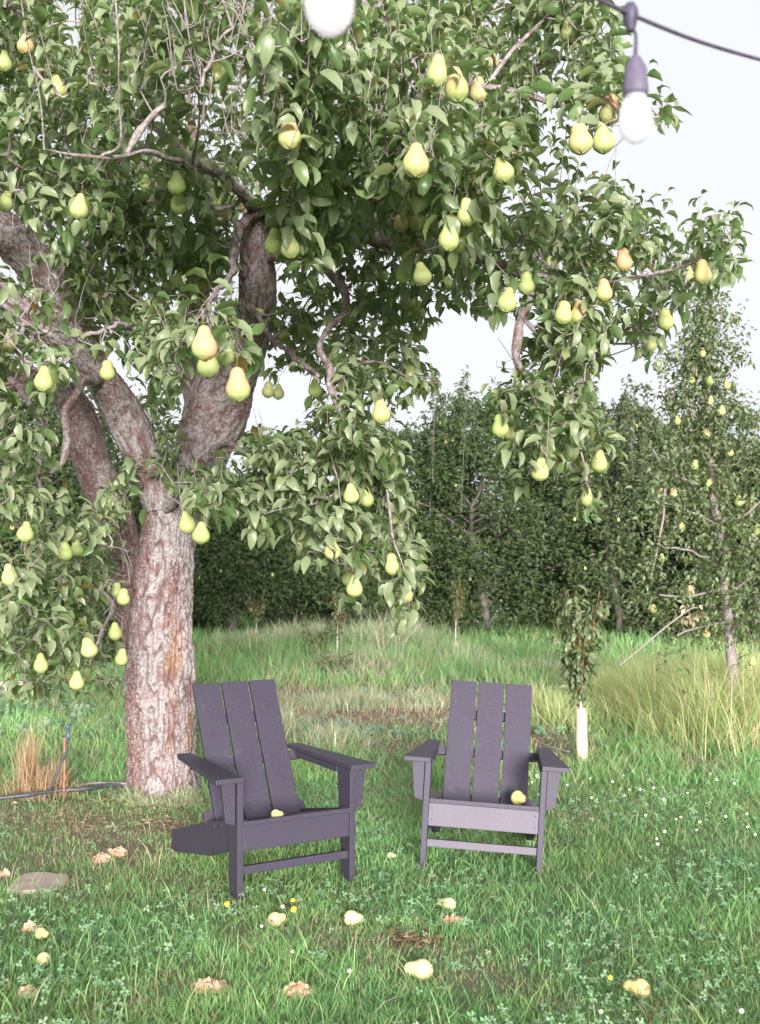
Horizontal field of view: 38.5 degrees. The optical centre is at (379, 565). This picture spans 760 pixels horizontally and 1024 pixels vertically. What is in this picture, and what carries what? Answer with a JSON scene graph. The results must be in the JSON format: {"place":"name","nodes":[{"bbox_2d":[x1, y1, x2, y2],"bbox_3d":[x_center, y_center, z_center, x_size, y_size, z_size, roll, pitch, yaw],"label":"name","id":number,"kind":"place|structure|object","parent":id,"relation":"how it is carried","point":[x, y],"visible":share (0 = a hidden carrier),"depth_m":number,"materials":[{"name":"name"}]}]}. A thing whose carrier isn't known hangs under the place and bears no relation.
{"place":"outdoors","nodes":[
{"label":"outdoors","id":0,"kind":"place"},
{"bbox_2d":[0,569,759,1023],"bbox_3d":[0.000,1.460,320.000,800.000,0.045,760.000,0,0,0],"label":"ground","id":1,"kind":"structure","parent":0,"point":[342,925],"depth_m":4.83,"materials":[{"name":"green plant"}]},
{"bbox_2d":[0,867,10,876],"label":"rotten pear","id":2,"kind":"object","parent":1,"relation":"on","point":[7,872],"visible":0.8,"depth_m":5.12,"materials":[{"name":"beige food"}]},
{"bbox_2d":[0,681,30,685],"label":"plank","id":3,"kind":"object","parent":1,"relation":"on","point":[1,682],"depth_m":12.15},
{"bbox_2d":[17,984,38,999],"bbox_3d":[-1.195,1.435,3.673,0.076,0.048,0.063,0,0,41],"label":"rotten pear","id":4,"kind":"object","parent":1,"relation":"on","point":[22,988],"visible":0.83,"depth_m":3.66,"materials":[{"name":"brown food"}]},
{"bbox_2d":[22,920,38,931],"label":"rotten pear","id":5,"kind":"object","parent":1,"relation":"on","point":[26,926],"visible":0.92,"depth_m":4.33,"materials":[{"name":"beige food"}]},
{"bbox_2d":[0,365,60,656],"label":"orchard tree","id":6,"kind":"object","parent":1,"relation":"on","point":[13,540],"visible":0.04,"depth_m":15.97,"materials":[{"name":"green plant"}]},
{"bbox_2d":[6,872,69,894],"bbox_3d":[-1.559,1.470,4.968,0.251,0.066,0.304,0,0,0],"label":"flat stone","id":7,"kind":"object","parent":1,"relation":"on","point":[48,877],"visible":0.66,"depth_m":4.95,"materials":[{"name":"grey stone"}]},
{"bbox_2d":[36,952,49,966],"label":"fallen pear","id":8,"kind":"object","parent":1,"relation":"on","point":[43,957],"visible":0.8,"depth_m":3.92,"materials":[{"name":"yellow food"}]},
{"bbox_2d":[35,927,51,939],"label":"fallen pear","id":9,"kind":"object","parent":1,"relation":"on","point":[41,930],"visible":1,"depth_m":4.20,"materials":[{"name":"yellow food"}]},
{"bbox_2d":[0,710,88,802],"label":"dry grass tuft","id":10,"kind":"object","parent":1,"relation":"on","point":[30,772],"visible":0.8,"depth_m":6.87,"materials":[{"name":"beige plant"}]},
{"bbox_2d":[45,724,70,801],"bbox_3d":[-2.002,1.223,6.753,0.167,0.486,0.051,0,0,0],"label":"sprinkler","id":11,"kind":"object","parent":1,"relation":"on","point":[67,736],"visible":1,"depth_m":6.74,"materials":[{"name":"orange paint"}]},
{"bbox_2d":[0,783,124,799],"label":"irrigation pipe","id":12,"kind":"object","parent":1,"relation":"on","point":[30,794],"visible":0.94,"depth_m":6.77,"materials":[{"name":"grey plastic"}]},
{"bbox_2d":[90,851,112,863],"bbox_3d":[-1.384,1.446,5.399,0.119,0.057,0.101,0,0,13],"label":"rotten pear","id":13,"kind":"object","parent":1,"relation":"on","point":[101,855],"visible":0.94,"depth_m":5.38,"materials":[{"name":"beige food"}]},
{"bbox_2d":[0,358,228,674],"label":"orchard tree","id":14,"kind":"object","parent":1,"relation":"on","point":[54,421],"visible":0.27,"depth_m":14.41,"materials":[{"name":"green plant"}]},
{"bbox_2d":[106,846,128,856],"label":"rotten pear","id":15,"kind":"object","parent":1,"relation":"on","point":[119,850],"visible":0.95,"depth_m":5.50,"materials":[{"name":"beige food"}]},
{"bbox_2d":[13,393,240,659],"bbox_3d":[-4.159,-0.712,17.048,3.998,4.428,4.237,0,0,-21],"label":"orchard tree","id":16,"kind":"object","parent":1,"relation":"on","point":[135,501],"visible":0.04,"depth_m":16.87,"materials":[{"name":"green plant"}]},
{"bbox_2d":[131,465,268,629],"bbox_3d":[-4.582,-0.563,23.804,4.819,4.152,4.787,0,0,33],"label":"orchard tree","id":17,"kind":"object","parent":1,"relation":"on","point":[202,622],"visible":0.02,"depth_m":23.77,"materials":[{"name":"green plant"}]},
{"bbox_2d":[189,976,228,993],"bbox_3d":[-0.589,1.435,3.739,0.138,0.050,0.115,0,0,0],"label":"rotten pear","id":18,"kind":"object","parent":1,"relation":"on","point":[214,981],"visible":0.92,"depth_m":3.72,"materials":[{"name":"brown food"}]},
{"bbox_2d":[224,901,229,917],"bbox_3d":[-0.633,1.422,4.501,0.025,0.066,0.026,2,-3,14],"label":"yellow flower","id":19,"kind":"object","parent":1,"relation":"on","point":[227,903],"visible":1,"depth_m":4.50,"materials":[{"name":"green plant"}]},
{"bbox_2d":[244,597,269,635],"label":"sapling","id":20,"kind":"object","parent":1,"relation":"on","point":[257,611],"visible":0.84,"depth_m":20.83,"materials":[{"name":"plant"}]},
{"bbox_2d":[192,463,322,634],"bbox_3d":[-2.812,-0.391,22.118,3.941,3.800,3.547,0,0,-42],"label":"orchard tree","id":21,"kind":"object","parent":1,"relation":"on","point":[236,560],"visible":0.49,"depth_m":21.24,"materials":[{"name":"green plant"}]},
{"bbox_2d":[172,679,375,899],"bbox_3d":[-0.589,1.006,5.196,0.786,0.850,0.908,0,1,-31],"label":"adirondack chair","id":22,"kind":"object","parent":1,"relation":"on","point":[238,820],"visible":0.99,"depth_m":5.16,"materials":[{"name":"paint"}]},
{"bbox_2d":[271,809,283,816],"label":"fallen pear","id":23,"kind":"object","parent":22,"relation":"on","point":[275,812],"visible":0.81,"depth_m":4.92,"materials":[{"name":"yellow food"}]},
{"bbox_2d":[268,912,285,927],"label":"fallen pear","id":24,"kind":"object","parent":1,"relation":"on","point":[275,919],"visible":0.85,"depth_m":4.37,"materials":[{"name":"yellow food"}]},
{"bbox_2d":[291,906,296,921],"bbox_3d":[-0.347,1.423,4.438,0.028,0.067,0.028,-11,5,19],"label":"yellow flower","id":25,"kind":"object","parent":1,"relation":"on","point":[293,909],"visible":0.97,"depth_m":4.43,"materials":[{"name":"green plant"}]},
{"bbox_2d":[277,980,315,999],"bbox_3d":[-0.287,1.437,3.701,0.120,0.052,0.110,0,0,-42],"label":"rotten pear","id":26,"kind":"object","parent":1,"relation":"on","point":[293,988],"visible":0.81,"depth_m":3.69,"materials":[{"name":"brown food"}]},
{"bbox_2d":[241,472,354,628],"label":"orchard tree","id":27,"kind":"object","parent":1,"relation":"on","point":[280,616],"visible":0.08,"depth_m":24.23,"materials":[{"name":"green plant"}]},
{"bbox_2d":[298,618,336,655],"bbox_3d":[-0.906,1.135,16.399,0.602,0.730,0.669,0,0,-26],"label":"weed bush","id":28,"kind":"object","parent":1,"relation":"on","point":[312,641],"visible":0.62,"depth_m":16.42,"materials":[{"name":"green plant"}]},
{"bbox_2d":[313,649,357,674],"bbox_3d":[-0.569,1.297,14.142,0.562,0.464,0.313,0,0,-19],"label":"weed plant","id":29,"kind":"object","parent":1,"relation":"on","point":[324,661],"visible":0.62,"depth_m":14.13,"materials":[{"name":"green plant"}]},
{"bbox_2d":[328,590,347,654],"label":"sapling","id":30,"kind":"object","parent":1,"relation":"on","point":[337,620],"visible":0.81,"depth_m":15.78,"materials":[{"name":"plant"}]},
{"bbox_2d":[256,472,430,625],"bbox_3d":[-0.875,-0.396,23.089,4.118,3.802,4.863,0,0,0],"label":"orchard tree","id":31,"kind":"object","parent":1,"relation":"on","point":[328,584],"visible":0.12,"depth_m":22.13,"materials":[{"name":"green plant"}]},
{"bbox_2d":[343,910,367,925],"bbox_3d":[-0.100,1.427,4.402,0.101,0.062,0.058,-4,-2,21],"label":"fallen pear","id":32,"kind":"object","parent":1,"relation":"on","point":[353,916],"visible":0.91,"depth_m":4.39,"materials":[{"name":"yellow food"}]},
{"bbox_2d":[108,605,608,808],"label":"rough grass clumps","id":33,"kind":"object","parent":1,"relation":"on","point":[290,726],"visible":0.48,"depth_m":13.60,"materials":[{"name":"green plant"}]},
{"bbox_2d":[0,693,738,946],"bbox_3d":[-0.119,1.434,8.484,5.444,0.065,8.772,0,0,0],"label":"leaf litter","id":34,"kind":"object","parent":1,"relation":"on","point":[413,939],"visible":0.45,"depth_m":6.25,"materials":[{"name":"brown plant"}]},
{"bbox_2d":[76,782,125,785],"bbox_3d":[-1.796,1.410,7.038,0.325,0.014,0.084,0,0,-14],"label":"stick","id":35,"kind":"object","parent":34,"relation":"on","point":[89,783],"visible":0.81,"depth_m":7.05,"materials":[{"name":"beige wood"}]},
{"bbox_2d":[538,742,569,752],"bbox_3d":[1.339,1.410,8.457,0.041,0.016,0.469,0,0,-21],"label":"stick","id":36,"kind":"object","parent":34,"relation":"on","point":[551,747],"visible":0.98,"depth_m":8.40,"materials":[{"name":"wood"}]},
{"bbox_2d":[0,0,753,800],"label":"pear tree","id":37,"kind":"object","parent":1,"relation":"on","point":[412,190],"visible":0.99,"depth_m":4.88,"materials":[{"name":"green plant"}]},
{"bbox_2d":[7,485,747,615],"bbox_3d":[-0.985,-0.557,31.992,50.461,4.544,6.520,0,0,0],"label":"distant orchard","id":38,"kind":"object","parent":1,"relation":"on","point":[488,560],"visible":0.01,"depth_m":31.07,"materials":[{"name":"green plant"}]},
{"bbox_2d":[0,736,759,1023],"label":"clover","id":39,"kind":"object","parent":1,"relation":"on","point":[228,910],"visible":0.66,"depth_m":4.34,"materials":[{"name":"green plant"}]},
{"bbox_2d":[0,624,759,740],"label":"broadleaf weeds","id":40,"kind":"object","parent":1,"relation":"on","point":[370,727],"visible":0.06,"depth_m":9.97,"materials":[{"name":"green plant"}]},
{"bbox_2d":[387,852,395,858],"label":"fallen pear","id":41,"kind":"object","parent":1,"relation":"on","point":[389,854],"visible":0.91,"depth_m":5.39,"materials":[{"name":"yellow food"}]},
{"bbox_2d":[399,959,432,980],"bbox_3d":[0.128,1.425,3.847,0.124,0.076,0.072,4,1,19],"label":"fallen pear","id":42,"kind":"object","parent":1,"relation":"on","point":[417,966],"visible":0.97,"depth_m":3.82,"materials":[{"name":"yellow food"}]},
{"bbox_2d":[328,396,526,629],"bbox_3d":[0.731,-1.059,23.942,4.730,5.160,4.315,0,0,30],"label":"orchard tree","id":43,"kind":"object","parent":1,"relation":"on","point":[404,437],"visible":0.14,"depth_m":23.16,"materials":[{"name":"green plant"}]},
{"bbox_2d":[435,585,450,634],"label":"sapling","id":44,"kind":"object","parent":1,"relation":"on","point":[441,602],"visible":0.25,"depth_m":22.78,"materials":[{"name":"plant"}]},
{"bbox_2d":[435,897,455,911],"bbox_3d":[0.279,1.429,4.602,0.098,0.060,0.057,5,3,41],"label":"fallen pear","id":45,"kind":"object","parent":1,"relation":"on","point":[452,902],"visible":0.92,"depth_m":4.57,"materials":[{"name":"yellow food"}]},
{"bbox_2d":[442,912,462,925],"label":"rotten pear","id":46,"kind":"object","parent":1,"relation":"on","point":[457,917],"visible":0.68,"depth_m":4.42,"materials":[{"name":"beige food"}]},
{"bbox_2d":[447,579,468,648],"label":"sapling","id":47,"kind":"object","parent":1,"relation":"on","point":[456,606],"visible":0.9,"depth_m":17.13,"materials":[{"name":"plant"}]},
{"bbox_2d":[404,680,569,873],"bbox_3d":[0.550,1.051,5.622,0.786,0.850,0.908,3,-1,7],"label":"adirondack chair","id":48,"kind":"object","parent":1,"relation":"on","point":[455,804],"visible":0.96,"depth_m":5.64,"materials":[{"name":"paint"}]},
{"bbox_2d":[511,790,527,804],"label":"fallen pear","id":49,"kind":"object","parent":48,"relation":"on","point":[518,797],"visible":1,"depth_m":5.40,"materials":[{"name":"yellow food"}]},
{"bbox_2d":[368,365,613,637],"bbox_3d":[2.096,-1.225,22.655,5.756,5.457,4.520,0,0,34],"label":"orchard tree","id":50,"kind":"object","parent":1,"relation":"on","point":[451,449],"visible":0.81,"depth_m":21.87,"materials":[{"name":"green plant"}]},
{"bbox_2d":[473,600,518,633],"bbox_3d":[2.434,1.122,22.773,0.951,0.838,0.648,0,0,0],"label":"white flowering weed","id":51,"kind":"object","parent":1,"relation":"on","point":[494,618],"visible":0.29,"depth_m":22.84,"materials":[{"name":"plant"}]},
{"bbox_2d":[466,390,645,627],"bbox_3d":[3.978,-1.221,24.885,5.408,5.449,5.783,0,0,0],"label":"orchard tree","id":52,"kind":"object","parent":1,"relation":"on","point":[500,597],"visible":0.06,"depth_m":24.36,"materials":[{"name":"green plant"}]},
{"bbox_2d":[549,585,609,759],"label":"sapling","id":53,"kind":"object","parent":1,"relation":"on","point":[578,672],"visible":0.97,"depth_m":8.06,"materials":[{"name":"plant"}]},
{"bbox_2d":[486,374,705,640],"bbox_3d":[4.498,-1.095,21.754,4.761,5.217,4.115,0,0,0],"label":"orchard tree","id":54,"kind":"object","parent":1,"relation":"on","point":[588,576],"visible":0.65,"depth_m":20.89,"materials":[{"name":"green plant"}]},
{"bbox_2d":[503,622,759,768],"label":"tall grass","id":55,"kind":"structure","parent":1,"relation":"on","point":[648,695],"depth_m":9.60,"materials":[{"name":"green plant"}]},
{"bbox_2d":[618,978,649,998],"bbox_3d":[0.860,1.425,3.680,0.113,0.069,0.065,5,3,36],"label":"fallen pear","id":56,"kind":"object","parent":1,"relation":"on","point":[637,985],"visible":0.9,"depth_m":3.65,"materials":[{"name":"yellow food"}]},
{"bbox_2d":[578,257,759,707],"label":"young pear tree","id":57,"kind":"object","parent":1,"relation":"on","point":[706,447],"visible":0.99,"depth_m":9.37,"materials":[{"name":"green plant"}]},
{"bbox_2d":[619,604,702,665],"bbox_3d":[2.244,0.552,8.700,0.667,0.500,0.124,0,0,0],"label":"dead branch","id":58,"kind":"object","parent":57,"relation":"attached to","point":[683,611],"visible":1,"depth_m":8.70,"materials":[{"name":"wood"}]},
{"bbox_2d":[585,402,759,634],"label":"orchard tree","id":59,"kind":"object","parent":1,"relation":"on","point":[729,434],"visible":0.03,"depth_m":22.50,"materials":[{"name":"green plant"}]},
{"bbox_2d":[645,413,759,645],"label":"orchard tree","id":60,"kind":"object","parent":1,"relation":"on","point":[753,460],"visible":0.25,"depth_m":19.47,"materials":[{"name":"green plant"}]},
{"bbox_2d":[738,1008,744,1023],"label":"clover flower","id":61,"kind":"object","parent":1,"relation":"on","point":[741,1011],"visible":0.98,"depth_m":3.42,"materials":[{"name":"white plant"}]},
{"bbox_2d":[0,604,759,710],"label":"meadow grass","id":62,"kind":"structure","parent":0,"point":[503,647],"depth_m":14.97,"materials":[{"name":"green plant"}]},
{"bbox_2d":[0,0,759,562],"label":"sky","id":63,"kind":"structure","parent":0,"point":[716,149],"materials":[{"name":"white"}]},
{"bbox_2d":[304,0,759,143],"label":"string lights","id":64,"kind":"object","parent":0,"point":[329,18],"visible":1,"depth_m":1.45,"materials":[{"name":"glass"}]}
]}

